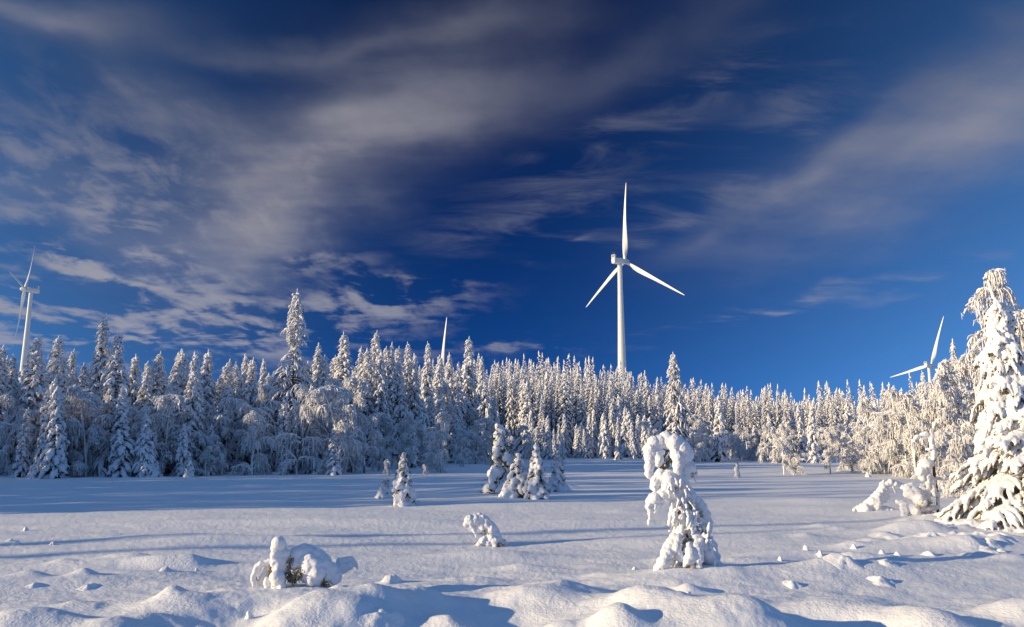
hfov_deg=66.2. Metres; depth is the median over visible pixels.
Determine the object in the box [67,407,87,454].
birch tree
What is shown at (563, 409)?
spruce tree
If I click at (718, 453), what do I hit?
young spruce
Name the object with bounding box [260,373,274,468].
spruce tree
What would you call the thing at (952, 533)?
snow capped tuft
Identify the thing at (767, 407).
spruce tree
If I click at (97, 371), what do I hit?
spruce tree
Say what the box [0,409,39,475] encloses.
birch tree
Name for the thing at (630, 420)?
young spruce
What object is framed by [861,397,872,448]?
young spruce
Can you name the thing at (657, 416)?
spruce tree
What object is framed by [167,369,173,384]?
spruce tree
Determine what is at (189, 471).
young spruce
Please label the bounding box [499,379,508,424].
spruce tree
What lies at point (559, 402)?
spruce tree
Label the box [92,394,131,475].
birch tree
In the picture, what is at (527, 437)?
birch tree
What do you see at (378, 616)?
snow capped tuft
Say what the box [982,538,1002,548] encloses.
snow capped tuft
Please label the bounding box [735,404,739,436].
spruce tree
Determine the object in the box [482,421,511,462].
birch tree
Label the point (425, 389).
spruce tree
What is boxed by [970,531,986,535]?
snow capped tuft
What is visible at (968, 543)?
snow capped tuft
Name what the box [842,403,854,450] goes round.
young spruce
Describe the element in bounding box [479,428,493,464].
birch tree
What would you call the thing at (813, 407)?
spruce tree
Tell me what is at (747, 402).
spruce tree
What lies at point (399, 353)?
spruce tree
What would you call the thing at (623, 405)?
spruce tree
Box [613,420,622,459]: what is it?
young spruce
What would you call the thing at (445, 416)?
birch tree
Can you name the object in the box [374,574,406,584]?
snow capped tuft
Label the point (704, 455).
birch bush
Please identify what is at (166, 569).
snow capped tuft
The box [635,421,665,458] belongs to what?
birch bush
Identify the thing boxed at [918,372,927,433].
spruce tree
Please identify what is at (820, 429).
birch bush
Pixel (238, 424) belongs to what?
birch tree
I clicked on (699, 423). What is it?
birch tree
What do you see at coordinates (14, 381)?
spruce tree
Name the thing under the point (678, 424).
spruce tree
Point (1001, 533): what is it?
snow capped tuft
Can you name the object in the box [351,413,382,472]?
birch tree
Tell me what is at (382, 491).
young spruce
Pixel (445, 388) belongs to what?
birch tree
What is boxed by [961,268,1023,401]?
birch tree
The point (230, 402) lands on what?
birch tree
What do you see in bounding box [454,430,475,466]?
birch tree
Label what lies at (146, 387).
spruce tree
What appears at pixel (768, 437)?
young spruce
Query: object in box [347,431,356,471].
young spruce
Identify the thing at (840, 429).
birch tree
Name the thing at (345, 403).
young spruce
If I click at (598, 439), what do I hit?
young spruce
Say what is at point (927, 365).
wind turbine
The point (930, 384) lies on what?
birch tree
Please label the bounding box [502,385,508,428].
spruce tree
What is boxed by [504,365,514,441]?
spruce tree
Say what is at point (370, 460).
young spruce
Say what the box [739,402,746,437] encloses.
spruce tree
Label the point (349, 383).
birch tree
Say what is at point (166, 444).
birch tree
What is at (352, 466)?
birch tree
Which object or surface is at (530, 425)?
young spruce
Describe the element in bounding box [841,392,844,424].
spruce tree
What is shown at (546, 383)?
spruce tree
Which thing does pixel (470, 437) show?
birch tree
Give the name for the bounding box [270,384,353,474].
birch tree
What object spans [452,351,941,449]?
distant forest
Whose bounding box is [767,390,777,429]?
spruce tree
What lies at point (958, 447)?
birch tree
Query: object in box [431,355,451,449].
spruce tree
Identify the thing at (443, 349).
wind turbine
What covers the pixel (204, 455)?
birch tree
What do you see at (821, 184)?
sky
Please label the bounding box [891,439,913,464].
birch tree
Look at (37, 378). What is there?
spruce tree
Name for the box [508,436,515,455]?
birch tree
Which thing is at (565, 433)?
young spruce
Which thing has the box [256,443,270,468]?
birch tree
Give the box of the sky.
[0,0,1023,419]
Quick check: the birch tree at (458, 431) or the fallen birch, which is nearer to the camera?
the fallen birch
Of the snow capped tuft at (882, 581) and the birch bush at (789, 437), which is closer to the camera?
the snow capped tuft at (882, 581)
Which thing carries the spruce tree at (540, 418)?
on the snow ground
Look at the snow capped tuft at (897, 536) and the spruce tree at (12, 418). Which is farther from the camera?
the spruce tree at (12, 418)
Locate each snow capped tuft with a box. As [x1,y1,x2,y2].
[25,582,42,587]
[76,583,99,590]
[159,567,174,571]
[244,611,254,618]
[357,606,404,626]
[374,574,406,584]
[782,580,803,588]
[816,550,824,557]
[822,553,864,570]
[866,576,897,587]
[868,531,893,537]
[876,559,900,567]
[881,535,899,539]
[883,535,902,538]
[914,532,939,536]
[921,532,937,537]
[921,551,937,556]
[942,531,956,535]
[944,535,985,551]
[956,532,974,536]
[956,551,996,557]
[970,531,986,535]
[979,545,995,550]
[979,550,1009,553]
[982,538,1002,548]
[985,533,1020,544]
[995,532,1013,535]
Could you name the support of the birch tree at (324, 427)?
on the snow ground
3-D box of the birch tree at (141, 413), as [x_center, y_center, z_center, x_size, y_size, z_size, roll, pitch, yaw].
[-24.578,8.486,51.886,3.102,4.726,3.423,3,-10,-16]
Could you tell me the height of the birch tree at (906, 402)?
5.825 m
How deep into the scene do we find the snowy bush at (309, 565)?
11.11 m
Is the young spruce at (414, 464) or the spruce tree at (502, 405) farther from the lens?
the spruce tree at (502, 405)
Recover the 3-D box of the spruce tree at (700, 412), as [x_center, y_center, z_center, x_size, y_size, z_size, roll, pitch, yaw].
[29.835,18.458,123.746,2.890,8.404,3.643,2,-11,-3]
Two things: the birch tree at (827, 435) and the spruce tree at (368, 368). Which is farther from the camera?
the spruce tree at (368, 368)
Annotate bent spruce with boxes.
[463,512,507,546]
[643,431,725,570]
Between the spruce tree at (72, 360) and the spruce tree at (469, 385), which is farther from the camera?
the spruce tree at (469, 385)
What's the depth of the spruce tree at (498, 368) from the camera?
132.60 m
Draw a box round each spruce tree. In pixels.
[0,334,50,474]
[0,345,10,472]
[0,356,12,402]
[1,353,20,403]
[4,372,30,468]
[38,354,76,470]
[42,336,67,394]
[65,349,79,450]
[73,313,109,461]
[77,363,89,389]
[85,331,130,476]
[127,354,143,425]
[131,361,154,445]
[148,352,168,431]
[167,352,205,475]
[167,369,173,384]
[168,350,190,469]
[172,349,186,423]
[199,349,218,425]
[213,375,224,412]
[214,363,232,410]
[226,359,235,417]
[231,387,247,461]
[232,357,260,470]
[232,361,241,406]
[234,354,249,419]
[253,288,322,471]
[257,358,267,404]
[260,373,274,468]
[310,343,322,403]
[315,355,335,471]
[328,355,337,378]
[329,332,362,466]
[351,370,356,392]
[354,346,368,408]
[356,348,383,461]
[366,331,389,452]
[366,350,394,462]
[382,346,388,377]
[386,342,399,455]
[386,360,408,454]
[394,346,410,412]
[403,341,413,405]
[407,353,421,419]
[417,366,421,404]
[419,341,435,421]
[425,391,436,459]
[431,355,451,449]
[443,352,454,443]
[450,361,469,447]
[450,393,462,462]
[459,336,479,449]
[473,359,477,381]
[473,377,495,459]
[475,357,485,417]
[476,353,480,373]
[487,379,491,419]
[488,373,496,410]
[490,381,493,409]
[490,395,498,444]
[493,376,497,406]
[494,362,504,408]
[496,375,502,421]
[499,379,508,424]
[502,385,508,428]
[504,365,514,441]
[509,385,519,439]
[513,360,520,402]
[513,373,519,412]
[513,380,534,452]
[516,368,524,426]
[530,377,537,428]
[534,380,545,429]
[537,372,555,434]
[537,392,545,432]
[537,396,544,452]
[543,385,549,418]
[547,376,557,444]
[551,372,556,418]
[554,374,561,433]
[555,368,573,456]
[559,387,566,430]
[568,385,575,431]
[569,396,575,454]
[573,368,586,423]
[575,384,586,443]
[576,395,591,429]
[584,377,593,419]
[586,388,595,430]
[594,398,599,435]
[596,390,604,431]
[602,380,606,414]
[604,394,609,431]
[606,386,614,426]
[621,395,624,415]
[627,399,633,423]
[633,390,642,446]
[634,389,643,432]
[645,396,653,435]
[652,394,662,430]
[654,389,661,431]
[661,404,665,431]
[662,353,694,466]
[663,389,668,427]
[679,389,689,426]
[686,389,692,427]
[695,388,699,420]
[697,404,705,417]
[705,398,710,423]
[707,389,714,444]
[708,400,715,426]
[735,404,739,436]
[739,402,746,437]
[744,398,757,444]
[745,407,752,447]
[760,408,765,431]
[761,386,774,432]
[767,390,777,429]
[776,390,782,427]
[781,397,792,423]
[783,401,790,425]
[811,400,816,426]
[814,411,820,427]
[817,409,822,426]
[823,394,830,426]
[824,402,830,426]
[827,387,834,408]
[827,402,842,456]
[828,394,842,455]
[834,389,841,435]
[835,388,844,425]
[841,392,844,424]
[845,395,850,420]
[916,382,925,400]
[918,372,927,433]
[922,407,1023,534]
[949,338,957,432]
[970,297,1023,481]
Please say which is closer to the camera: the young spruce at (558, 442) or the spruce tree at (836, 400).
the young spruce at (558, 442)
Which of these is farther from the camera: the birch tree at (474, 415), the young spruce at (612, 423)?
the young spruce at (612, 423)
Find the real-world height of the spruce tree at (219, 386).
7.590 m
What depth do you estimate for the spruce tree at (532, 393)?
124.03 m
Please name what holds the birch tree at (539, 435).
on the snow ground
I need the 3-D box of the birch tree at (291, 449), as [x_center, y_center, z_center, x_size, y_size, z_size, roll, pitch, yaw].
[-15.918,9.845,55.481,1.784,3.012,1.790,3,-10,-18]
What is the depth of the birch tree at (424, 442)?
69.39 m
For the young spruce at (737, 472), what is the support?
on the snow ground
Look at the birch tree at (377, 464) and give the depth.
59.79 m
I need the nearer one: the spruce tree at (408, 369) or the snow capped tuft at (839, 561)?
the snow capped tuft at (839, 561)
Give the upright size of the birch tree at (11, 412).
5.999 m
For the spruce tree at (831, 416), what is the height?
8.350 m
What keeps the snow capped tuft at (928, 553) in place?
on the snow ground
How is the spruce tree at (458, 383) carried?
on the snow ground
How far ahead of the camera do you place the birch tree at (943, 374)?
46.63 m
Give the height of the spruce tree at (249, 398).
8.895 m
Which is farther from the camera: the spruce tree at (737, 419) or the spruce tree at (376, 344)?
the spruce tree at (737, 419)
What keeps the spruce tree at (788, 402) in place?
on the snow ground
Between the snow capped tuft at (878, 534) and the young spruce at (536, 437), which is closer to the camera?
the snow capped tuft at (878, 534)
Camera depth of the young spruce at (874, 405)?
79.28 m
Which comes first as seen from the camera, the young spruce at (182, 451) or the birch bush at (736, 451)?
the young spruce at (182, 451)
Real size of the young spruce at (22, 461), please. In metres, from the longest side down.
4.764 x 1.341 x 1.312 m
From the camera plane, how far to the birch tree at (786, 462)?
54.34 m
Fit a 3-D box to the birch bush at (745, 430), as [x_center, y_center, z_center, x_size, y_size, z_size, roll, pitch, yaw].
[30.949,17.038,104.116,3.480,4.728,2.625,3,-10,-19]
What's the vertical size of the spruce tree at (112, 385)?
10.276 m
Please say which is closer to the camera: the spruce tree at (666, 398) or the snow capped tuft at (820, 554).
the snow capped tuft at (820, 554)
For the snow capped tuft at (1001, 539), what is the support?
on the snow ground
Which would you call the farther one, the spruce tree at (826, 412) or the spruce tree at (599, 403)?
the spruce tree at (599, 403)
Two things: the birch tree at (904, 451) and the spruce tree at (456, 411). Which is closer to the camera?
the birch tree at (904, 451)
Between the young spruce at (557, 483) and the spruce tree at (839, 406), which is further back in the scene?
the spruce tree at (839, 406)
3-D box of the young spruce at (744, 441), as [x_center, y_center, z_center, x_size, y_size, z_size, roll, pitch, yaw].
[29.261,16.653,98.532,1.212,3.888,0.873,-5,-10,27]
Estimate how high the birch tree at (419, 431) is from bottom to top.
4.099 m
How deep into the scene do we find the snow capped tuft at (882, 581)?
12.23 m
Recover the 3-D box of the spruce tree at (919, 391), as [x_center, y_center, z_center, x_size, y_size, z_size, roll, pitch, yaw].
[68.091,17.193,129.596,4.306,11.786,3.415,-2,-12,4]
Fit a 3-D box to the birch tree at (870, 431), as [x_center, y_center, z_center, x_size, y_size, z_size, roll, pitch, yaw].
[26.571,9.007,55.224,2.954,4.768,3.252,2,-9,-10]
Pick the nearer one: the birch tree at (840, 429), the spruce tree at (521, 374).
the birch tree at (840, 429)
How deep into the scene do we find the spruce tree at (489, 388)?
112.62 m
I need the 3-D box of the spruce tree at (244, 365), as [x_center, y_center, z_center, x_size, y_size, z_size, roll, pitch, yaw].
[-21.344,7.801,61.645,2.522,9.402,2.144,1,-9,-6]
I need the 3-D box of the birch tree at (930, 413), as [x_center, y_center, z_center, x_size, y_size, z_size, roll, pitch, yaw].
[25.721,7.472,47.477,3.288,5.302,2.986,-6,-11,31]
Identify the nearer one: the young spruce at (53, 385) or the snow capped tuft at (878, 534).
the snow capped tuft at (878, 534)
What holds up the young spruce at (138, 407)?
on the snow ground
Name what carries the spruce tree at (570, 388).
on the snow ground
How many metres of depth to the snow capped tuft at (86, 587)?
11.84 m
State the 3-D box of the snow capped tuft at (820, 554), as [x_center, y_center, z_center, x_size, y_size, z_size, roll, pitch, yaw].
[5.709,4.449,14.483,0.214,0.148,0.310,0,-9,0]
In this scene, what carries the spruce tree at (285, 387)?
on the snow ground
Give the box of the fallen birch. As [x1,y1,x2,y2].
[852,479,904,510]
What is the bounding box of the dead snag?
[895,431,943,515]
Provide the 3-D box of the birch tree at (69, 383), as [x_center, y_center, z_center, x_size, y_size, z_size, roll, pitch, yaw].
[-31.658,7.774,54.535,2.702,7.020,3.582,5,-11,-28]
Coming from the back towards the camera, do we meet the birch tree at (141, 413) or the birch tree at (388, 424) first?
the birch tree at (388, 424)
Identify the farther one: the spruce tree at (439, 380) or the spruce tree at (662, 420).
the spruce tree at (662, 420)
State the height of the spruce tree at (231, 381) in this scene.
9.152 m
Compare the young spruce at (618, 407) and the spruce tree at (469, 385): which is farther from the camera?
the young spruce at (618, 407)
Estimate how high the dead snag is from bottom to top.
2.536 m
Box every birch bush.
[383,459,392,475]
[422,464,428,474]
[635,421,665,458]
[689,430,704,462]
[692,425,713,455]
[694,434,711,462]
[728,434,747,460]
[728,434,748,457]
[732,424,751,448]
[743,438,759,460]
[754,430,765,460]
[755,424,795,462]
[770,428,793,460]
[776,420,810,460]
[780,426,794,457]
[815,427,834,457]
[815,430,833,459]
[840,440,864,469]
[856,449,882,473]
[875,454,891,473]
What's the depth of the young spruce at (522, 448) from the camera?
101.56 m
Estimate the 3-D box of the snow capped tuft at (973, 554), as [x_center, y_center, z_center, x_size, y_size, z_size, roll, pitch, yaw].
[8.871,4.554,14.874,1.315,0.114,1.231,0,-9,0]
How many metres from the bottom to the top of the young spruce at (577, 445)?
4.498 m
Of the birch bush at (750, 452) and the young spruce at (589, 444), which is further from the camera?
the young spruce at (589, 444)
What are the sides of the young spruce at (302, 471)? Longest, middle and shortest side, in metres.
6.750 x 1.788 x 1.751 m
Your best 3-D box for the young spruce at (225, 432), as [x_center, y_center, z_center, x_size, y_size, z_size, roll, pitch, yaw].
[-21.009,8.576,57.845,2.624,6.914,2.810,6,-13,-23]
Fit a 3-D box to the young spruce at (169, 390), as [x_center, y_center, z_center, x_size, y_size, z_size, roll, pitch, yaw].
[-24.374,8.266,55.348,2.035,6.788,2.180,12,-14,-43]
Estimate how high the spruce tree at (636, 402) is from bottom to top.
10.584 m
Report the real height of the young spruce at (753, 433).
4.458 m
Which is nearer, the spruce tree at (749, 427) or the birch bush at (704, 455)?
the birch bush at (704, 455)
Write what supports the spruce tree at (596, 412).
on the snow ground
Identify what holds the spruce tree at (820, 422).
on the snow ground
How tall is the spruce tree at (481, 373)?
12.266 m
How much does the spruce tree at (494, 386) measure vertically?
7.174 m
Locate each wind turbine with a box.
[9,247,39,381]
[430,318,446,391]
[586,186,683,390]
[892,316,943,381]
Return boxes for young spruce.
[8,407,32,477]
[23,389,57,478]
[36,386,70,478]
[37,377,71,477]
[83,427,96,475]
[106,387,137,477]
[128,399,140,441]
[130,414,155,476]
[147,423,158,459]
[150,460,162,476]
[156,382,173,473]
[156,431,161,457]
[173,423,190,476]
[182,453,195,476]
[193,386,206,466]
[201,424,218,475]
[213,383,240,471]
[273,398,295,473]
[296,385,317,473]
[324,428,342,474]
[336,396,348,472]
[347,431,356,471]
[366,424,384,466]
[375,478,389,498]
[391,451,416,506]
[395,455,399,478]
[405,410,418,467]
[415,398,428,459]
[417,438,426,465]
[436,393,452,462]
[449,416,459,462]
[478,422,515,493]
[498,453,526,497]
[513,379,528,451]
[520,417,528,458]
[520,444,550,499]
[527,410,534,457]
[534,427,537,444]
[540,418,547,457]
[542,416,552,459]
[548,450,571,491]
[551,429,556,459]
[556,425,560,453]
[560,434,565,459]
[561,413,570,457]
[572,424,578,457]
[574,428,579,457]
[577,422,584,457]
[581,430,587,458]
[585,413,593,458]
[591,409,597,457]
[595,416,610,457]
[597,412,611,458]
[597,416,609,458]
[608,402,615,456]
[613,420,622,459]
[614,394,622,429]
[618,407,629,456]
[624,411,632,456]
[628,422,636,458]
[635,414,641,457]
[637,414,648,458]
[647,417,651,436]
[707,395,728,461]
[734,462,740,477]
[742,432,748,459]
[750,426,757,459]
[764,415,777,460]
[795,405,807,461]
[806,407,822,462]
[822,431,828,459]
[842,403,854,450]
[855,413,865,449]
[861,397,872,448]
[871,401,886,462]
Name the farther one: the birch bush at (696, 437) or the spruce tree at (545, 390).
the spruce tree at (545, 390)
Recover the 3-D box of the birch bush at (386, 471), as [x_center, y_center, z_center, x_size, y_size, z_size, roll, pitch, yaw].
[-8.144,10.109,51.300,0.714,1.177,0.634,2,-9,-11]
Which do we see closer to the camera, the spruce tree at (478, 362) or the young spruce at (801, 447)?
the young spruce at (801, 447)
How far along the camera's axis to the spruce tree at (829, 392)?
131.12 m
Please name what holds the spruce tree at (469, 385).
on the snow ground
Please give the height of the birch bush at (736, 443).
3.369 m
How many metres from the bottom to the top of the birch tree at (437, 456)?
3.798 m
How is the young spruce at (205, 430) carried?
on the snow ground
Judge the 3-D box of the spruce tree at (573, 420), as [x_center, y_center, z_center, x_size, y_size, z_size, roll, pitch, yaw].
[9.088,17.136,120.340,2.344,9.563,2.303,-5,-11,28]
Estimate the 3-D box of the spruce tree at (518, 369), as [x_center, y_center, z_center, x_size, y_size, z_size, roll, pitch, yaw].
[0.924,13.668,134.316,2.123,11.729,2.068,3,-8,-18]
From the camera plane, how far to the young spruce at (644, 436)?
103.42 m
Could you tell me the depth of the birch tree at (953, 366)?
53.61 m
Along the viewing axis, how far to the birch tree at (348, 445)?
53.95 m
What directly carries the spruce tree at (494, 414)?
on the snow ground
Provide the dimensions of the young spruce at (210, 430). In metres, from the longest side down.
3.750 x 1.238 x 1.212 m
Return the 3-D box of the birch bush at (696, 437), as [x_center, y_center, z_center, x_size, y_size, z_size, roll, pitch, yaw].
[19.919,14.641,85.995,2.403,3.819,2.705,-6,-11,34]
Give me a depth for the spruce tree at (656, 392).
128.05 m
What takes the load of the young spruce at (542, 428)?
on the snow ground
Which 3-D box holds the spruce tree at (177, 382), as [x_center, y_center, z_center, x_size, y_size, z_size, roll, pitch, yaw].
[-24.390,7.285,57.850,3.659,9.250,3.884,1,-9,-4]
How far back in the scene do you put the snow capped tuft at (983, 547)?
15.39 m
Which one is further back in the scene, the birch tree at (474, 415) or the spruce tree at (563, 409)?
the spruce tree at (563, 409)
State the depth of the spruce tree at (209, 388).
60.39 m
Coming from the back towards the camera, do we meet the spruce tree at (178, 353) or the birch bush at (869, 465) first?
the spruce tree at (178, 353)
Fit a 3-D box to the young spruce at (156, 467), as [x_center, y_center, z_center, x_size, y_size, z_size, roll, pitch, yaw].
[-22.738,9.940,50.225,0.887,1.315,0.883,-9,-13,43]
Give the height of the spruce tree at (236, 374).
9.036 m
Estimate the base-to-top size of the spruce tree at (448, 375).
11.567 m
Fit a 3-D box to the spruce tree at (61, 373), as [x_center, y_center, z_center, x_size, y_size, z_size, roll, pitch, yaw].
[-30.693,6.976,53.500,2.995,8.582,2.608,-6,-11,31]
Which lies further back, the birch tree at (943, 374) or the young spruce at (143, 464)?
the young spruce at (143, 464)
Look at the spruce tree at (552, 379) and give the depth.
132.69 m
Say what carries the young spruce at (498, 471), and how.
on the snow ground
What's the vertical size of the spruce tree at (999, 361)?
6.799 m
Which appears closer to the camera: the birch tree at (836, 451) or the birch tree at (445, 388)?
the birch tree at (445, 388)
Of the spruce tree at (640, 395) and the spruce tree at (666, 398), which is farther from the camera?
the spruce tree at (666, 398)
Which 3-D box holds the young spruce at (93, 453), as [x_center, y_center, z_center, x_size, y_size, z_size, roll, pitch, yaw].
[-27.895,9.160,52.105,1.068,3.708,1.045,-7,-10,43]
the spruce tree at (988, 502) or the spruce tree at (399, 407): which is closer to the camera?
the spruce tree at (988, 502)
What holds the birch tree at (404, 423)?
on the snow ground
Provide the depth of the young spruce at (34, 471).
49.13 m
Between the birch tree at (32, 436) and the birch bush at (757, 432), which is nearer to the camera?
the birch tree at (32, 436)
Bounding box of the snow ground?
[0,401,1023,626]
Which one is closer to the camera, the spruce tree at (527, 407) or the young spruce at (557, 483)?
the young spruce at (557, 483)
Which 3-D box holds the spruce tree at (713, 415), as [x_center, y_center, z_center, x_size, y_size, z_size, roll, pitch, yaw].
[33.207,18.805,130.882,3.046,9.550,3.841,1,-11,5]
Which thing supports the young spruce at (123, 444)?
on the snow ground
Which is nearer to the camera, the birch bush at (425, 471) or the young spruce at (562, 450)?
the birch bush at (425, 471)
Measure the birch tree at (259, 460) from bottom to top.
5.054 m
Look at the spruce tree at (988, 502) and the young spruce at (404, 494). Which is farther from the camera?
the young spruce at (404, 494)
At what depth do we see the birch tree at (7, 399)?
53.83 m
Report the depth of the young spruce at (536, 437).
98.66 m
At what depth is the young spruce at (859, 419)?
77.16 m
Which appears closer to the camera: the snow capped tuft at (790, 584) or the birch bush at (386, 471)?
the snow capped tuft at (790, 584)
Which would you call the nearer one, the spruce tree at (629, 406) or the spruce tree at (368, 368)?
the spruce tree at (368, 368)
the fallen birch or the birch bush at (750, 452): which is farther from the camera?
the birch bush at (750, 452)
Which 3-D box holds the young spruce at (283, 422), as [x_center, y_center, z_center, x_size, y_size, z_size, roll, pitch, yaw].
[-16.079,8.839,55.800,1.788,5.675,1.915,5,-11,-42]
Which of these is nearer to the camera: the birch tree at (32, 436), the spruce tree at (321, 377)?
the birch tree at (32, 436)
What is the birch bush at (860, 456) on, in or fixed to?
on the snow ground
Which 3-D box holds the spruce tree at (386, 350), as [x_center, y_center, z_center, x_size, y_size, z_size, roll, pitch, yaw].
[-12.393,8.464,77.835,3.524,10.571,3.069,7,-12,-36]
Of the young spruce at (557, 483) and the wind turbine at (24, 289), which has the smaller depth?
the young spruce at (557, 483)
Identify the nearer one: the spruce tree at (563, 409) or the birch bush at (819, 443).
the birch bush at (819, 443)
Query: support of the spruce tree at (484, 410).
on the snow ground
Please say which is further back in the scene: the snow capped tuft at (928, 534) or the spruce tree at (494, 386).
the spruce tree at (494, 386)
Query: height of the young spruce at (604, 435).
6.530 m
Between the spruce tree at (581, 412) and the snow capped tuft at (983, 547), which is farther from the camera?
the spruce tree at (581, 412)
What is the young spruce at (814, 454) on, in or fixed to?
on the snow ground
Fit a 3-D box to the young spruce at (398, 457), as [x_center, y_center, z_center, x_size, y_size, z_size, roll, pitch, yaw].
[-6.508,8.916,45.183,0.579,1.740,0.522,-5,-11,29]
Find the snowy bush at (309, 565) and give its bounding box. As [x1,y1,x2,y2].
[250,536,357,588]
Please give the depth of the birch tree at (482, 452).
81.05 m
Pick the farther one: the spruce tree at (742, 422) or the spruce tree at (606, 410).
the spruce tree at (742, 422)
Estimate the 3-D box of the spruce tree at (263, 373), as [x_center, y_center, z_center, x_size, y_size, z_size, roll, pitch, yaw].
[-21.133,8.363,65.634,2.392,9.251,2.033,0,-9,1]
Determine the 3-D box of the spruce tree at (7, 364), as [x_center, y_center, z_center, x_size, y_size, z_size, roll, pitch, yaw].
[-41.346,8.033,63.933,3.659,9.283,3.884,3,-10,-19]
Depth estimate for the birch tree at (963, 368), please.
49.24 m
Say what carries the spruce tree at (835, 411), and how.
on the snow ground
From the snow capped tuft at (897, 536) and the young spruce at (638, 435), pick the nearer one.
the snow capped tuft at (897, 536)
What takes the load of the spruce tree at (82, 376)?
on the snow ground
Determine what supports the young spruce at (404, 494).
on the snow ground
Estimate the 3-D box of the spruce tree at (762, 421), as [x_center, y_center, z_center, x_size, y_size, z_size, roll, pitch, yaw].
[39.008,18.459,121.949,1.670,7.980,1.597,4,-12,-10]
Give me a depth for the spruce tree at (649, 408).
126.38 m
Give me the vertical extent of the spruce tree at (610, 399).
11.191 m
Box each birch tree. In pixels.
[0,391,35,444]
[0,394,40,473]
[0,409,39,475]
[5,385,23,405]
[20,433,36,470]
[33,388,100,461]
[37,377,77,434]
[63,384,112,476]
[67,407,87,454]
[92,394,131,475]
[128,406,164,475]
[144,394,198,475]
[163,419,184,466]
[173,397,250,473]
[189,431,224,475]
[209,434,228,474]
[228,420,247,471]
[230,403,275,474]
[253,384,296,472]
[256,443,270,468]
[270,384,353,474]
[277,432,296,468]
[301,416,323,473]
[305,387,362,474]
[318,404,335,456]
[323,403,367,472]
[328,376,369,470]
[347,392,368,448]
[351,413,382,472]
[366,435,393,470]
[375,411,402,468]
[389,414,417,462]
[398,386,410,405]
[414,422,427,465]
[420,433,435,466]
[423,427,445,470]
[424,422,451,472]
[425,430,445,471]
[432,411,452,469]
[436,383,466,453]
[443,441,449,460]
[447,427,462,463]
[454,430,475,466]
[457,426,478,463]
[460,405,481,449]
[465,417,488,463]
[478,425,494,462]
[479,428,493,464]
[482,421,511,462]
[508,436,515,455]
[517,425,533,456]
[522,439,529,457]
[532,429,541,445]
[570,426,586,439]
[687,414,713,460]
[713,429,732,451]
[771,423,791,474]
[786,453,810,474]
[820,429,840,473]
[828,425,870,467]
[832,435,860,471]
[832,440,838,453]
[848,399,888,468]
[866,409,908,473]
[868,396,908,476]
[883,388,935,477]
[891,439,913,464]
[902,381,960,456]
[910,394,964,479]
[920,431,961,492]
[929,358,975,471]
[935,360,977,430]
[940,434,973,497]
[945,353,983,475]
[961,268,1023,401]
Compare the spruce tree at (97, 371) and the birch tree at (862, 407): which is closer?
the spruce tree at (97, 371)
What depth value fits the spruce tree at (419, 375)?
114.83 m
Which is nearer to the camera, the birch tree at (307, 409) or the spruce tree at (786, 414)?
the birch tree at (307, 409)
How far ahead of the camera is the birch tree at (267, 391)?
56.23 m
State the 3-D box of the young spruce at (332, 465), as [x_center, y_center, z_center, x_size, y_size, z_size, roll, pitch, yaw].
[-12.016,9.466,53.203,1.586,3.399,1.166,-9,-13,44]
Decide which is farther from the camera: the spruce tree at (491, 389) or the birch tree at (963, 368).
the spruce tree at (491, 389)
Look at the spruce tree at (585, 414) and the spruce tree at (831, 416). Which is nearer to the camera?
the spruce tree at (831, 416)
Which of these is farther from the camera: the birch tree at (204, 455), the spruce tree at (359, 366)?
the spruce tree at (359, 366)
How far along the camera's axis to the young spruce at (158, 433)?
53.15 m
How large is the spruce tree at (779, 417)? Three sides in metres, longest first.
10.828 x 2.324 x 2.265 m
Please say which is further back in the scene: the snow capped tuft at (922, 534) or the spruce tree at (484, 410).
the spruce tree at (484, 410)
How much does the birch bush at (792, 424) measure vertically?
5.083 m
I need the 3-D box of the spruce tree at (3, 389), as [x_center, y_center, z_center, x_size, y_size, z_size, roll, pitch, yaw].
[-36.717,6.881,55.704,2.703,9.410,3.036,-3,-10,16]
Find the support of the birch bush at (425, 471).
on the snow ground
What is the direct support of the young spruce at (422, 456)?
on the snow ground
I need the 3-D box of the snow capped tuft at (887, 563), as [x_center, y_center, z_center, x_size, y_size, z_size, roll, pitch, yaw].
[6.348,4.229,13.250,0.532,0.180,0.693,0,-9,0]
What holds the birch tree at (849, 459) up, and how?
on the snow ground
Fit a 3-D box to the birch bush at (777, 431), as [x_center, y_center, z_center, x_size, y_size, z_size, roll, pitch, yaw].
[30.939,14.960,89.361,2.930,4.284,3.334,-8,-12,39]
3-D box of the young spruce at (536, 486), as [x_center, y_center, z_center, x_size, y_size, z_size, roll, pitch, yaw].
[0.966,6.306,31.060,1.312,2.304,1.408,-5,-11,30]
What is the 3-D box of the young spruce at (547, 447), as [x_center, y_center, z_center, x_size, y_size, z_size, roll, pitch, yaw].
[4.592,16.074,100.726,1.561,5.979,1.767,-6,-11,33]
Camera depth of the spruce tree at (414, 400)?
79.51 m
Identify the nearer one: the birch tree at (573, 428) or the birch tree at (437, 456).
the birch tree at (437, 456)
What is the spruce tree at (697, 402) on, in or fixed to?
on the snow ground
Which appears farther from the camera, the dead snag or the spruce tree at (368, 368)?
the spruce tree at (368, 368)
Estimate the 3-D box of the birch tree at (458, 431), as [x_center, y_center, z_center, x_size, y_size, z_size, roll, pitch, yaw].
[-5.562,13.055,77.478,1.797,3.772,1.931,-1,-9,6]
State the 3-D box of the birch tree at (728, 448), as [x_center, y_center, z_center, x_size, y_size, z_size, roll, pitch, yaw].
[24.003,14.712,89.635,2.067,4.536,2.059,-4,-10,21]
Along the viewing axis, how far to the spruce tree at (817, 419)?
116.38 m

